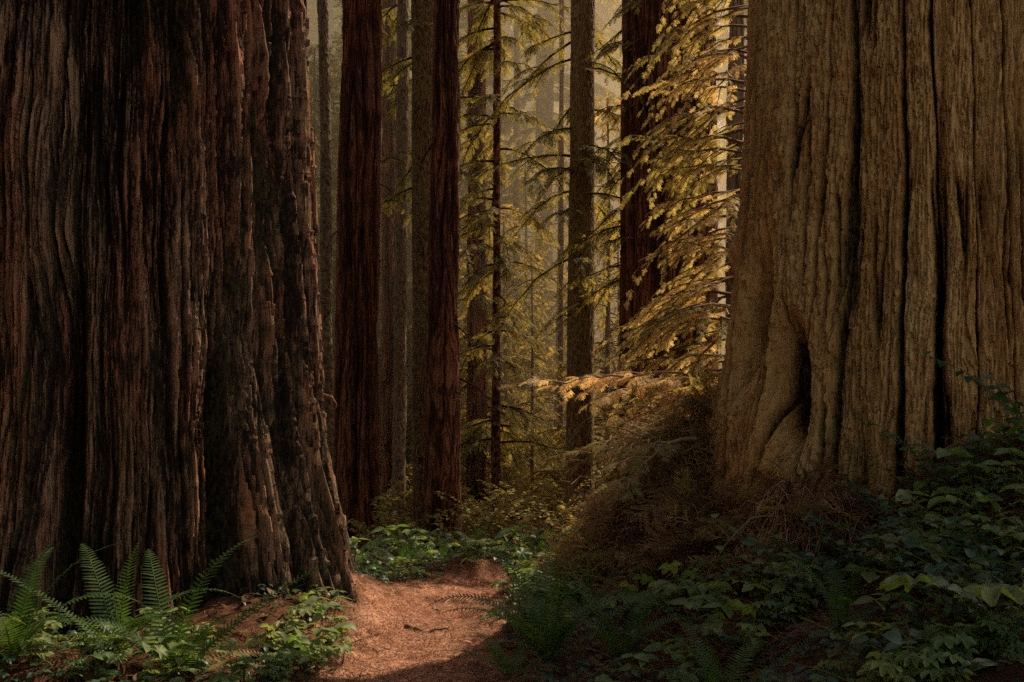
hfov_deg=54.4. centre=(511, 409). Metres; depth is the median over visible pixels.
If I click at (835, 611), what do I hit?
sword fern
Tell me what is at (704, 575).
salal shrub
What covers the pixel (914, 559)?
leafy herb
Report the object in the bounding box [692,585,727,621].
leafy herb
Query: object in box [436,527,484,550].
undergrowth bush
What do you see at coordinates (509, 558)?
salal shrub
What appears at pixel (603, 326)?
forest conifer
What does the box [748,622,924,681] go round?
salal shrub
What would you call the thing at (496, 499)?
undergrowth bush
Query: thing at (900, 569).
salal shrub
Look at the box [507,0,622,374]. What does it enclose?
forest conifer
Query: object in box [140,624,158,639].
leafy herb
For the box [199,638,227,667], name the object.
leafy herb
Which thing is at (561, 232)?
tall conifer
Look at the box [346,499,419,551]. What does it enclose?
undergrowth bush
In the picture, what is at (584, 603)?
sword fern
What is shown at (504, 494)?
undergrowth bush
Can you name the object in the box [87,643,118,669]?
leafy herb
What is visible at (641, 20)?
redwood tree
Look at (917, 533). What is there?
salal shrub
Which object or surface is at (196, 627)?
leafy herb
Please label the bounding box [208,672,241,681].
leafy herb
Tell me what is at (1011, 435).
leafy herb
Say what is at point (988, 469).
salal shrub
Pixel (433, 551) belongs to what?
leafy herb
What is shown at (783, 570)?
leafy herb
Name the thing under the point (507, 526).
undergrowth bush
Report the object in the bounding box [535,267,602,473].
forest conifer
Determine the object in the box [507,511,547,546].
undergrowth bush
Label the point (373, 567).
salal shrub
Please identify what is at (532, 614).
leafy herb
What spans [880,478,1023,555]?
salal shrub
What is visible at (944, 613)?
salal shrub
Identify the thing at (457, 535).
undergrowth bush
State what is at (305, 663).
leafy herb
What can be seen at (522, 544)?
leafy herb
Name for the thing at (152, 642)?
leafy herb
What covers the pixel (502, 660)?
sword fern
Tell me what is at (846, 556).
salal shrub
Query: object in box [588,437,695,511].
fallen branch
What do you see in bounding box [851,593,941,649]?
leafy herb
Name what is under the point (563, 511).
undergrowth bush
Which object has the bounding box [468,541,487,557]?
leafy herb
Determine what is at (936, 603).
salal shrub
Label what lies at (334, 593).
leafy herb
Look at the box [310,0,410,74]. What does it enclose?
forest conifer
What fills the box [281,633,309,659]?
leafy herb
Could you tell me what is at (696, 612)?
leafy herb
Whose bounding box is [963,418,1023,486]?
salal shrub
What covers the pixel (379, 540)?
leafy herb
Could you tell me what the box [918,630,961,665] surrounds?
leafy herb
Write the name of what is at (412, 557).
salal shrub
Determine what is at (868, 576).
leafy herb
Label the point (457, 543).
leafy herb
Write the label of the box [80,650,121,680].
leafy herb
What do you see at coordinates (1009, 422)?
salal shrub
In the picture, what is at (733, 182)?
redwood tree
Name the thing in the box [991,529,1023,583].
leafy herb
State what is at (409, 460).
forest conifer
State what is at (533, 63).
forest conifer
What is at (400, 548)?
sword fern
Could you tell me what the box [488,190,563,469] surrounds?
forest conifer
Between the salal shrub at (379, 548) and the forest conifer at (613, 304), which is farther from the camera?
the forest conifer at (613, 304)
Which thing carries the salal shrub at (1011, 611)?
on the ground at (226, 608)
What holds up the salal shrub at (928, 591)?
on the ground at (226, 608)
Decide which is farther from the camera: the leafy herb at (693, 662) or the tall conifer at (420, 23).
the tall conifer at (420, 23)
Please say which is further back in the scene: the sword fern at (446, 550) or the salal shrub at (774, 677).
the sword fern at (446, 550)
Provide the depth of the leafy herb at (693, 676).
5.07 m
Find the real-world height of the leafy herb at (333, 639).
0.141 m
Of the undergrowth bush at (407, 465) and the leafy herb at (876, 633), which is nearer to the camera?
the leafy herb at (876, 633)
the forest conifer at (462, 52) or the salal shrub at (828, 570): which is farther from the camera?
the forest conifer at (462, 52)
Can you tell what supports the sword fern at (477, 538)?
on the ground at (226, 608)
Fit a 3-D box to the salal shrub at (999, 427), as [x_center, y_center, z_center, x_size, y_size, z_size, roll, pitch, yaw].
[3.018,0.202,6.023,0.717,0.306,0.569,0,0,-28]
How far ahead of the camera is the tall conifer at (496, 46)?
21.94 m
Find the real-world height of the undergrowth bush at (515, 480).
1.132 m
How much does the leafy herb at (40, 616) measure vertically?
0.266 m
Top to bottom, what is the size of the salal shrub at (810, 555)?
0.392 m
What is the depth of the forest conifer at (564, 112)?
70.30 m
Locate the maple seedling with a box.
[876,568,1023,657]
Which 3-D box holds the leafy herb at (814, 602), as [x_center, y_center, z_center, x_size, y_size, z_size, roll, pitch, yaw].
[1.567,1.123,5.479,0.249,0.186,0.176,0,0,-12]
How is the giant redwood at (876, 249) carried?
on the ground at (226, 608)
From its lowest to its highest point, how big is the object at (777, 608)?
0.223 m
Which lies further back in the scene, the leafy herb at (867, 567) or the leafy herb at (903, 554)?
the leafy herb at (867, 567)
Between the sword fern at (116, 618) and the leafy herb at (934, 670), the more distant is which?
the sword fern at (116, 618)
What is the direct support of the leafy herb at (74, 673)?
on the ground at (226, 608)
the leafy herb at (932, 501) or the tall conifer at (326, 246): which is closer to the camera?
the leafy herb at (932, 501)
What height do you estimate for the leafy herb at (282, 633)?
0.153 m
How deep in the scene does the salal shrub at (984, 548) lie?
4.57 m
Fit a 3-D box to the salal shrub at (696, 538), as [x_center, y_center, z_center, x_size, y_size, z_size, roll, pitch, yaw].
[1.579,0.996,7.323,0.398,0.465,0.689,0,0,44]
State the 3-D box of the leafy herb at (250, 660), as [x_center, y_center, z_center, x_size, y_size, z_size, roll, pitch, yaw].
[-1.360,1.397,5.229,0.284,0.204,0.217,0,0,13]
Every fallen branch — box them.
[499,371,683,407]
[542,433,637,475]
[578,376,698,412]
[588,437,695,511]
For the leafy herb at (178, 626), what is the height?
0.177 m
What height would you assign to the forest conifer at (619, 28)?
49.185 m
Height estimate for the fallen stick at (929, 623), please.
0.166 m
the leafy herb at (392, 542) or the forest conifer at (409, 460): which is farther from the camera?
the forest conifer at (409, 460)
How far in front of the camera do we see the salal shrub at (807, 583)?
5.64 m
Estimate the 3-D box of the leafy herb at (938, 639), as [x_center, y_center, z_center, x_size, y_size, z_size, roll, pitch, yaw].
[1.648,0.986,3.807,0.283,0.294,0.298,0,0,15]
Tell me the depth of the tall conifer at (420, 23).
17.30 m
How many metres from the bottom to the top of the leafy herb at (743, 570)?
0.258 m
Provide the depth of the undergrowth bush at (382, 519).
14.94 m
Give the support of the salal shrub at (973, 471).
on the ground at (226, 608)
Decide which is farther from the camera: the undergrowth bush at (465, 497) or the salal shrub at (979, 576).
the undergrowth bush at (465, 497)
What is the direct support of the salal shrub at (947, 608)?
on the ground at (226, 608)
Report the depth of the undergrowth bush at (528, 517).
15.62 m
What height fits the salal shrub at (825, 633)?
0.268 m
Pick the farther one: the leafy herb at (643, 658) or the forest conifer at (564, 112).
the forest conifer at (564, 112)
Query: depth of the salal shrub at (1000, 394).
6.06 m
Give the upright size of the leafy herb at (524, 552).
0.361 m
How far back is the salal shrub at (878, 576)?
4.78 m
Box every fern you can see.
[0,542,238,681]
[0,543,143,665]
[48,536,343,678]
[373,527,446,570]
[425,544,698,666]
[434,538,489,560]
[438,632,579,681]
[439,522,523,558]
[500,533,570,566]
[548,563,641,615]
[552,573,703,662]
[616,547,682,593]
[659,621,836,681]
[721,551,949,646]
[810,472,959,529]
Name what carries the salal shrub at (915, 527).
on the ground at (226, 608)
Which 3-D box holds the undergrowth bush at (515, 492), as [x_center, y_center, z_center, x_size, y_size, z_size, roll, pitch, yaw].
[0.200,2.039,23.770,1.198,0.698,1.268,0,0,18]
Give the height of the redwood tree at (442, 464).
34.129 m
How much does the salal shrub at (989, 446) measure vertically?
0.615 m
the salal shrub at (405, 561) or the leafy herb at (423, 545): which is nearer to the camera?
the salal shrub at (405, 561)
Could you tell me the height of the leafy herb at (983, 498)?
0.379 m
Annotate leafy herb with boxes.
[0,612,67,659]
[5,608,49,637]
[15,605,62,636]
[17,637,53,666]
[43,636,71,652]
[61,657,89,681]
[70,633,98,656]
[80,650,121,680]
[82,621,130,667]
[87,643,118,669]
[104,634,133,656]
[128,635,203,678]
[130,605,189,645]
[133,630,167,654]
[138,644,187,681]
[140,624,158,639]
[141,617,170,646]
[153,633,197,660]
[154,626,188,642]
[164,623,190,636]
[178,650,209,680]
[186,622,216,643]
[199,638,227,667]
[204,677,235,681]
[205,638,273,679]
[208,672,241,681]
[229,661,256,681]
[234,654,279,681]
[246,623,281,652]
[256,651,293,679]
[258,631,285,652]
[259,665,289,681]
[263,652,288,668]
[267,634,303,660]
[272,608,305,633]
[278,633,313,669]
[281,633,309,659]
[282,644,324,677]
[284,623,337,663]
[287,591,325,626]
[291,635,340,670]
[294,651,345,681]
[298,600,323,619]
[305,595,357,641]
[307,586,349,615]
[320,630,353,664]
[323,632,340,650]
[330,615,347,626]
[330,625,351,642]
[349,536,374,562]
[354,540,391,578]
[358,536,398,564]
[369,524,432,553]
[373,543,391,550]
[382,534,426,558]
[387,557,423,582]
[401,558,429,579]
[412,530,450,558]
[413,552,431,566]
[415,542,435,562]
[425,550,439,562]
[436,541,466,558]
[445,532,479,546]
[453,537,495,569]
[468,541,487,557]
[478,541,503,555]
[480,586,544,633]
[491,568,546,603]
[493,532,537,556]
[494,545,513,556]
[498,525,556,565]
[503,551,553,575]
[504,547,539,585]
[510,542,543,558]
[510,564,533,581]
[515,531,554,558]
[520,571,558,595]
[521,566,540,581]
[521,579,574,625]
[524,544,547,561]
[524,597,553,634]
[526,570,563,596]
[536,534,574,545]
[564,581,599,604]
[592,674,612,681]
[600,581,660,622]
[605,595,649,628]
[613,642,687,681]
[616,573,665,619]
[647,561,698,613]
[658,581,700,621]
[659,653,705,681]
[662,595,740,657]
[671,662,693,681]
[676,568,708,597]
[679,644,714,671]
[686,601,705,617]
[690,555,733,583]
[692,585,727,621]
[693,581,732,620]
[696,581,731,608]
[699,599,791,667]
[723,572,757,597]
[732,579,781,606]
[740,572,773,600]
[741,564,780,578]
[741,598,785,640]
[750,577,809,609]
[751,568,770,598]
[762,570,783,593]
[763,562,830,620]
[767,604,804,636]
[779,592,814,620]
[780,563,821,593]
[780,597,819,628]
[812,660,859,681]
[824,581,864,603]
[842,620,920,661]
[844,527,954,599]
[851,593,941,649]
[856,651,919,681]
[866,555,895,581]
[878,498,940,530]
[881,551,917,592]
[892,647,972,681]
[894,489,970,540]
[897,507,928,521]
[901,534,950,570]
[903,490,937,511]
[908,627,981,680]
[913,446,985,503]
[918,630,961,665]
[923,621,999,676]
[926,675,962,681]
[935,485,982,525]
[941,491,1018,559]
[943,459,1023,513]
[956,643,977,667]
[966,523,1023,578]
[969,614,1023,672]
[982,465,1023,502]
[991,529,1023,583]
[993,446,1023,481]
[994,484,1023,527]
[1004,429,1023,466]
[1007,525,1023,553]
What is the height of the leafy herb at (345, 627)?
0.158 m
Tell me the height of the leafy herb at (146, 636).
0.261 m
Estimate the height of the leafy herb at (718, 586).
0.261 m
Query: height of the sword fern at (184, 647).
0.760 m
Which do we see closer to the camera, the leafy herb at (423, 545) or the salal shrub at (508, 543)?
the salal shrub at (508, 543)
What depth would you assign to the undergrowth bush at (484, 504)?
19.91 m
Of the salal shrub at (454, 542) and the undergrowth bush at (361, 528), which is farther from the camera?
the undergrowth bush at (361, 528)
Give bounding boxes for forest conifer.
[306,0,319,277]
[307,42,409,480]
[308,39,332,310]
[309,0,340,65]
[309,0,341,61]
[309,78,381,386]
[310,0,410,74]
[311,0,337,47]
[315,25,341,212]
[316,0,381,312]
[316,0,412,437]
[317,0,519,488]
[332,180,411,486]
[380,0,521,196]
[405,242,490,475]
[406,249,510,497]
[411,205,545,489]
[458,0,552,469]
[458,25,554,426]
[458,124,501,451]
[459,0,511,382]
[460,204,556,502]
[461,135,566,486]
[485,79,530,356]
[486,250,565,505]
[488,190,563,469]
[501,1,553,375]
[501,2,534,253]
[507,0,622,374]
[507,135,612,492]
[508,7,596,421]
[508,146,567,427]
[515,92,620,505]
[520,8,597,403]
[523,0,621,384]
[526,203,611,443]
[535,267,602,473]
[555,14,602,423]
[563,219,616,467]
[564,218,620,487]
[565,1,621,437]
[594,0,723,355]
[594,234,620,443]
[715,1,746,367]
[716,0,746,350]
[717,0,748,367]
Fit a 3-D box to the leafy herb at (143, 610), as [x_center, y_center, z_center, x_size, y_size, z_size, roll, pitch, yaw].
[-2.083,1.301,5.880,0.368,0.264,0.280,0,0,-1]
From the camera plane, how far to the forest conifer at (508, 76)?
48.02 m
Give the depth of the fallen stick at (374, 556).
10.04 m
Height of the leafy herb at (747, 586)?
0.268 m
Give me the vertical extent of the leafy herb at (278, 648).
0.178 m
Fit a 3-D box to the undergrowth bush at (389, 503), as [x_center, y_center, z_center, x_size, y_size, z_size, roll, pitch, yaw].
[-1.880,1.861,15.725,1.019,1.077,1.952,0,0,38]
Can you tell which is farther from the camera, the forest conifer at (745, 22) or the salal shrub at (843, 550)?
the forest conifer at (745, 22)
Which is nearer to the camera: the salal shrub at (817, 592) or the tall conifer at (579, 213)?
the salal shrub at (817, 592)
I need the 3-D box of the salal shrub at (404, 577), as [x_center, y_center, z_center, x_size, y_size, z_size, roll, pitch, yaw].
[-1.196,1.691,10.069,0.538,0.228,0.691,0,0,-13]
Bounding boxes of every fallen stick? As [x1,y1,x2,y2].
[368,552,402,584]
[404,624,448,632]
[869,614,975,648]
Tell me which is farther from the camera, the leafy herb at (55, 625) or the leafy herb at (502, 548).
the leafy herb at (502, 548)
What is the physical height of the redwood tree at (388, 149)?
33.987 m
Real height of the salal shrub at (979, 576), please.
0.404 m
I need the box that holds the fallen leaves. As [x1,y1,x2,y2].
[0,438,1006,681]
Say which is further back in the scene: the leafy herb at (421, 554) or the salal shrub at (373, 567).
the leafy herb at (421, 554)
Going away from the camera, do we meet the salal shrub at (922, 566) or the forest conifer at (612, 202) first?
the salal shrub at (922, 566)
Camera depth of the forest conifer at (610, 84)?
68.90 m
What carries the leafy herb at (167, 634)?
on the ground at (226, 608)
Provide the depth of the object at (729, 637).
5.14 m
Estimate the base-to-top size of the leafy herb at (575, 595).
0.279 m
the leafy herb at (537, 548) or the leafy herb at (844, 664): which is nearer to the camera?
the leafy herb at (844, 664)
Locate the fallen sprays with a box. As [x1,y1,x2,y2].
[0,451,1023,681]
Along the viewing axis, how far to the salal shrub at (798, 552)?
6.25 m
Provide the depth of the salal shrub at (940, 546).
4.70 m
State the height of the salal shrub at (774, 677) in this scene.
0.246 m
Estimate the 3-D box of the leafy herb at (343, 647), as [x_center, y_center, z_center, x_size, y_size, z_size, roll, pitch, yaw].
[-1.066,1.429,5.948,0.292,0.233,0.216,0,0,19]
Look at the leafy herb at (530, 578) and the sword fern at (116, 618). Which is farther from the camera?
the leafy herb at (530, 578)
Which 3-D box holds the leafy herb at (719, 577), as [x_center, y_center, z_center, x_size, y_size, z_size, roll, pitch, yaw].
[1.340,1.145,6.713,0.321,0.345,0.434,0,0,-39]
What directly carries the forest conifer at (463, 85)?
on the ground at (226, 608)
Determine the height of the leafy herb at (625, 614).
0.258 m
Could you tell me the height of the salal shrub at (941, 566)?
0.493 m
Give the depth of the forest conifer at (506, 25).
68.56 m
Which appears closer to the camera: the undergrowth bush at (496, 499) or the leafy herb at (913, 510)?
the leafy herb at (913, 510)
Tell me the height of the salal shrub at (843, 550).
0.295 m
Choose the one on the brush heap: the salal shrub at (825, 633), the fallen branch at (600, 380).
the fallen branch at (600, 380)
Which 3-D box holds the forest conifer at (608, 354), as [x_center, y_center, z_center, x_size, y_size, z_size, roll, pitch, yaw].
[2.371,-1.404,23.855,4.738,12.406,4.643,0,0,-2]
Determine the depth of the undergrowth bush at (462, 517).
15.87 m
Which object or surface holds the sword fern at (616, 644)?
on the ground at (226, 608)
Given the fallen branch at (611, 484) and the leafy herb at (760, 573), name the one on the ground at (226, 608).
the leafy herb at (760, 573)
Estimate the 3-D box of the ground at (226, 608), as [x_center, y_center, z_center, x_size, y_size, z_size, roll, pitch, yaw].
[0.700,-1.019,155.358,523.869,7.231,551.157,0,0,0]
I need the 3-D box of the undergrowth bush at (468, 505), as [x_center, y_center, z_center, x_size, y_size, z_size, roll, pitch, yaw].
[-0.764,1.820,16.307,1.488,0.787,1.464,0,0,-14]
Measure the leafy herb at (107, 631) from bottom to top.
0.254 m
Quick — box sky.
[501,3,728,301]
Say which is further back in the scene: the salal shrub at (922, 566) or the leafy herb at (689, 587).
the leafy herb at (689, 587)
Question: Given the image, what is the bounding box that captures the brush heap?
[503,359,887,612]
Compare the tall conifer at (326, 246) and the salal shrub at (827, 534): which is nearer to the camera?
the salal shrub at (827, 534)
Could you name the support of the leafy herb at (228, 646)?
on the ground at (226, 608)
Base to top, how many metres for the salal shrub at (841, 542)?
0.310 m
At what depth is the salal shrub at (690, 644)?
5.20 m
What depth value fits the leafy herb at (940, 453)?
5.82 m
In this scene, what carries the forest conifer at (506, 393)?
on the ground at (226, 608)
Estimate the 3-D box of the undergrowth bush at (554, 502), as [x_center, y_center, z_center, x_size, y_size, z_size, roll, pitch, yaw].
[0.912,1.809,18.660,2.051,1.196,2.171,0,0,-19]
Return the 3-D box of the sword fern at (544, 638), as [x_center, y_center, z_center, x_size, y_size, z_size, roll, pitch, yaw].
[0.235,1.250,5.897,1.503,0.760,1.226,0,0,28]
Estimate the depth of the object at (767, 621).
5.51 m
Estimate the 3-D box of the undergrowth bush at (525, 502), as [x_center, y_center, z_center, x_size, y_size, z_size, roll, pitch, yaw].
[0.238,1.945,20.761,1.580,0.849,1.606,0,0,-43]
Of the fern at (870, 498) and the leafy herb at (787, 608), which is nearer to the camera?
the leafy herb at (787, 608)
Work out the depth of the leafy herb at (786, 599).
5.47 m
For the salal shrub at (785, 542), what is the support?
on the ground at (226, 608)
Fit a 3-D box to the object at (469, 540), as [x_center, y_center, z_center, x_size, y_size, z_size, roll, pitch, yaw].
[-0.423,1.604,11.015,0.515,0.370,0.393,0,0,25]
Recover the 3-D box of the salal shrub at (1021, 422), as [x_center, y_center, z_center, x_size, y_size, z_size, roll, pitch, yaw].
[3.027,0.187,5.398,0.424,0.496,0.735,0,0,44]
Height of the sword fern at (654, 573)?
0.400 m
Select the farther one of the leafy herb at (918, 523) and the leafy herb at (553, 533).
the leafy herb at (553, 533)
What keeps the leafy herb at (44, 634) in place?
on the ground at (226, 608)
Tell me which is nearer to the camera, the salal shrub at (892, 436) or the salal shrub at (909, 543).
the salal shrub at (909, 543)
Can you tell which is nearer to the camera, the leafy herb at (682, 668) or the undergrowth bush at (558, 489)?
the leafy herb at (682, 668)
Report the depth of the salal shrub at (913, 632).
3.89 m
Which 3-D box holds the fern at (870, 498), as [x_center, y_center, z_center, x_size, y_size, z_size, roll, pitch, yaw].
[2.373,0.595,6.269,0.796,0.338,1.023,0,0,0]
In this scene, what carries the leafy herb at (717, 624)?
on the ground at (226, 608)
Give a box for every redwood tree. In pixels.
[330,0,390,553]
[381,0,396,506]
[407,0,546,509]
[415,0,489,543]
[459,0,621,453]
[533,0,718,479]
[725,0,744,336]
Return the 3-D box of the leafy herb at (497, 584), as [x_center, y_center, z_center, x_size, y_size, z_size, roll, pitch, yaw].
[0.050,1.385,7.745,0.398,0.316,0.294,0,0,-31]
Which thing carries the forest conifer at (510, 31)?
on the ground at (226, 608)
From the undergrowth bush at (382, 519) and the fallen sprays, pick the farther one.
the undergrowth bush at (382, 519)
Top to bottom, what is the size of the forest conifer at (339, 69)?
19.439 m
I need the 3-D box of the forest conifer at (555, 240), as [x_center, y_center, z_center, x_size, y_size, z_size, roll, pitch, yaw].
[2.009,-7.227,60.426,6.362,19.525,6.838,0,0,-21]
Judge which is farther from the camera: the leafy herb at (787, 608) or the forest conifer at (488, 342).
the forest conifer at (488, 342)
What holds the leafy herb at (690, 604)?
on the ground at (226, 608)
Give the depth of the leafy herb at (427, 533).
13.80 m
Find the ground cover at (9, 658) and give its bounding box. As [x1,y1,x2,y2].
[0,458,1023,681]
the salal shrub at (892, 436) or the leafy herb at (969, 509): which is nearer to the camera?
the leafy herb at (969, 509)
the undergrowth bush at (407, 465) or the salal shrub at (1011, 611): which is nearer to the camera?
the salal shrub at (1011, 611)
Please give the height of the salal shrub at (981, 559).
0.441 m
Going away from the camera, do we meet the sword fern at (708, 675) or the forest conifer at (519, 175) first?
the sword fern at (708, 675)
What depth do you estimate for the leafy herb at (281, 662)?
5.38 m
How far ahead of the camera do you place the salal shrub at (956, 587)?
4.07 m
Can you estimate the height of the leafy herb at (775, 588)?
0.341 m
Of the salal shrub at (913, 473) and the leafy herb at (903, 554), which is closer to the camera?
the leafy herb at (903, 554)
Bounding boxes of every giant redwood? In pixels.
[0,0,359,641]
[705,0,1023,538]
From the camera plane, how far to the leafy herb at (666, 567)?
6.37 m
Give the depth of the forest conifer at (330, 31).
60.29 m
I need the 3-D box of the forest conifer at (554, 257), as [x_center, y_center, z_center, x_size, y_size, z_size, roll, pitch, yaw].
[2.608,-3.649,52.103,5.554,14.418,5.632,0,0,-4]
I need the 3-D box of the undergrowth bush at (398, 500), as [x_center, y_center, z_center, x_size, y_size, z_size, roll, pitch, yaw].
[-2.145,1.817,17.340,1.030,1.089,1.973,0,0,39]
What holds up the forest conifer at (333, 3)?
on the ground at (226, 608)
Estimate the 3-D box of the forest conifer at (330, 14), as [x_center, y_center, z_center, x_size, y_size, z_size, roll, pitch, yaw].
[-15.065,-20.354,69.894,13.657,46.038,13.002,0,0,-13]
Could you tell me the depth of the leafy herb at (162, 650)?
5.02 m
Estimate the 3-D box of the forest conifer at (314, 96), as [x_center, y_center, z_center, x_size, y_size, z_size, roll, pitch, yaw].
[-5.825,-3.543,28.901,5.554,14.418,5.632,0,0,7]
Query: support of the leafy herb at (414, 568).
on the ground at (226, 608)
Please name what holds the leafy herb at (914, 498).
on the ground at (226, 608)
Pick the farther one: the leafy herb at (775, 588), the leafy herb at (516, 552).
the leafy herb at (516, 552)
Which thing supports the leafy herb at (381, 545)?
on the ground at (226, 608)
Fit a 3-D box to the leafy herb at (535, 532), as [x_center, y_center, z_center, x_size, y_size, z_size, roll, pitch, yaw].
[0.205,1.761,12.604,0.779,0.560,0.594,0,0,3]
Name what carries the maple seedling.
on the ground at (226, 608)
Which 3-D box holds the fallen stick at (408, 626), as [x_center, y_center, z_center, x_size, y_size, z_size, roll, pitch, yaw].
[-0.647,1.599,7.232,0.373,0.058,0.121,0,0,26]
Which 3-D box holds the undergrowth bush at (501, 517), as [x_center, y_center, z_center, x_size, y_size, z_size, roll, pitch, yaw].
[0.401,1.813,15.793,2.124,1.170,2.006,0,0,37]
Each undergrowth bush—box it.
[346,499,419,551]
[350,513,453,556]
[358,496,454,549]
[380,481,413,539]
[380,489,412,513]
[380,490,412,513]
[382,511,410,539]
[384,476,411,516]
[405,464,411,495]
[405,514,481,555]
[411,518,490,549]
[417,499,515,535]
[420,482,534,537]
[434,492,527,547]
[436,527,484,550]
[460,486,517,525]
[462,479,539,518]
[464,482,575,545]
[464,488,558,535]
[472,481,552,519]
[479,467,563,518]
[484,512,545,547]
[486,505,576,547]
[494,493,610,551]
[499,471,600,531]
[502,485,532,505]
[503,477,562,515]
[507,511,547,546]
[516,468,606,511]
[516,477,595,508]
[516,504,573,522]
[522,463,559,505]
[541,481,606,495]
[550,517,576,538]
[565,493,596,518]
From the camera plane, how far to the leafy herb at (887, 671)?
3.68 m
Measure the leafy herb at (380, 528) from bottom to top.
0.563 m
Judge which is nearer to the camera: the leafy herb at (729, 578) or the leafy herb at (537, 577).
the leafy herb at (729, 578)
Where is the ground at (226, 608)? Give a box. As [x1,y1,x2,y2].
[0,412,1023,681]
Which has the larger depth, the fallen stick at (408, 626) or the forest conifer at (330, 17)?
the forest conifer at (330, 17)
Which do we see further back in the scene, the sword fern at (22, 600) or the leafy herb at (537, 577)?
the leafy herb at (537, 577)
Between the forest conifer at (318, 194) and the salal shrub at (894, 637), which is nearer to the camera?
the salal shrub at (894, 637)
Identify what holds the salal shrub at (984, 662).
on the ground at (226, 608)
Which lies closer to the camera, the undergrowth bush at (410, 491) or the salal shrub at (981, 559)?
the salal shrub at (981, 559)
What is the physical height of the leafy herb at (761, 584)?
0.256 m
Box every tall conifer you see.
[317,0,333,471]
[380,0,411,522]
[381,0,489,540]
[388,0,594,511]
[459,0,642,527]
[512,1,520,474]
[557,0,564,496]
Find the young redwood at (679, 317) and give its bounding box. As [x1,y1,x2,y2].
[589,0,748,469]
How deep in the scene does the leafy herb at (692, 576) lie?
6.39 m
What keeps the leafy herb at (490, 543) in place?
on the ground at (226, 608)
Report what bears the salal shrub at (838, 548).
on the ground at (226, 608)
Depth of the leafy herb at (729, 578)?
6.27 m
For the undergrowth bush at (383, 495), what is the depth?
21.42 m
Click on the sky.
(724, 3)
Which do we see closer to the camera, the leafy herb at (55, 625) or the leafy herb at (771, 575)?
the leafy herb at (55, 625)
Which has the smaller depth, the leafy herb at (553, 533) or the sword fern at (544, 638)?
the sword fern at (544, 638)
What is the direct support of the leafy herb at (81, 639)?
on the ground at (226, 608)
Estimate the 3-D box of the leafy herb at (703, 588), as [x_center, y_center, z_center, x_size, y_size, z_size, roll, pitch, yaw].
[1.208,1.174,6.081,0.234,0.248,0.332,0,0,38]
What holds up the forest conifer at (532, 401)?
on the ground at (226, 608)
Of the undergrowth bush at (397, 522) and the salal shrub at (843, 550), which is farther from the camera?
the undergrowth bush at (397, 522)
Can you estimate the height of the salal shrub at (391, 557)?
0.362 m
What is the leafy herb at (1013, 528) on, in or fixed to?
on the ground at (226, 608)
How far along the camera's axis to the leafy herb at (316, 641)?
5.61 m
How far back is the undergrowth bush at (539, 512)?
15.73 m
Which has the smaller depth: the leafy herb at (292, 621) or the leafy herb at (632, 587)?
the leafy herb at (292, 621)
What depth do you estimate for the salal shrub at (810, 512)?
6.03 m
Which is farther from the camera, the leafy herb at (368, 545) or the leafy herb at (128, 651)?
the leafy herb at (368, 545)
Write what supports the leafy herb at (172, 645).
on the ground at (226, 608)
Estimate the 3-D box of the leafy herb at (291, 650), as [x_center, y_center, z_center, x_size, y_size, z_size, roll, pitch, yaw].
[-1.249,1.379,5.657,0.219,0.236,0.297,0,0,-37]
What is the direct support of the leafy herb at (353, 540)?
on the ground at (226, 608)
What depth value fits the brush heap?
7.77 m
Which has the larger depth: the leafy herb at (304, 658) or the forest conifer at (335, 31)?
the forest conifer at (335, 31)
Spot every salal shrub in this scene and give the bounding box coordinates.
[351,546,407,582]
[356,547,412,583]
[359,541,406,569]
[359,558,425,580]
[362,532,405,573]
[365,564,420,582]
[373,536,439,581]
[379,544,443,579]
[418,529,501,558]
[439,531,500,555]
[480,540,547,576]
[491,536,518,560]
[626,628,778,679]
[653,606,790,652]
[673,560,716,581]
[677,635,734,669]
[679,510,736,548]
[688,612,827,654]
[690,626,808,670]
[691,561,749,587]
[696,546,807,608]
[707,555,827,598]
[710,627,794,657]
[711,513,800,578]
[720,570,816,602]
[737,539,912,598]
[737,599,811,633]
[740,509,891,615]
[742,545,833,564]
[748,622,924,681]
[759,535,856,580]
[761,543,891,585]
[762,653,925,681]
[763,556,889,600]
[779,593,964,681]
[782,536,868,560]
[799,558,880,597]
[801,517,865,566]
[801,597,940,679]
[802,509,911,567]
[803,567,880,599]
[814,605,945,669]
[817,528,886,579]
[821,519,1023,592]
[821,537,878,590]
[822,526,916,570]
[842,521,1015,574]
[844,526,976,622]
[844,627,1023,679]
[847,539,1021,603]
[857,414,943,487]
[858,486,1021,529]
[862,458,994,504]
[863,523,1017,563]
[864,584,1011,623]
[868,492,1015,546]
[874,549,1018,601]
[875,505,1016,546]
[875,505,1023,582]
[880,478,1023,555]
[883,532,954,604]
[883,535,999,652]
[888,458,993,511]
[890,592,995,658]
[899,528,1014,661]
[900,535,1023,609]
[912,570,1007,620]
[921,543,1023,611]
[921,563,1010,609]
[922,466,1016,511]
[922,539,1001,593]
[923,350,1023,432]
[923,511,1020,586]
[934,454,995,492]
[941,416,1023,486]
[942,423,1023,460]
[952,518,1023,612]
[952,569,1023,657]
[959,582,1023,640]
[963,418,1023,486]
[975,514,1023,554]
[981,416,1023,433]
[984,465,1023,495]
[1017,418,1023,440]
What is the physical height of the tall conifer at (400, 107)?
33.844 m

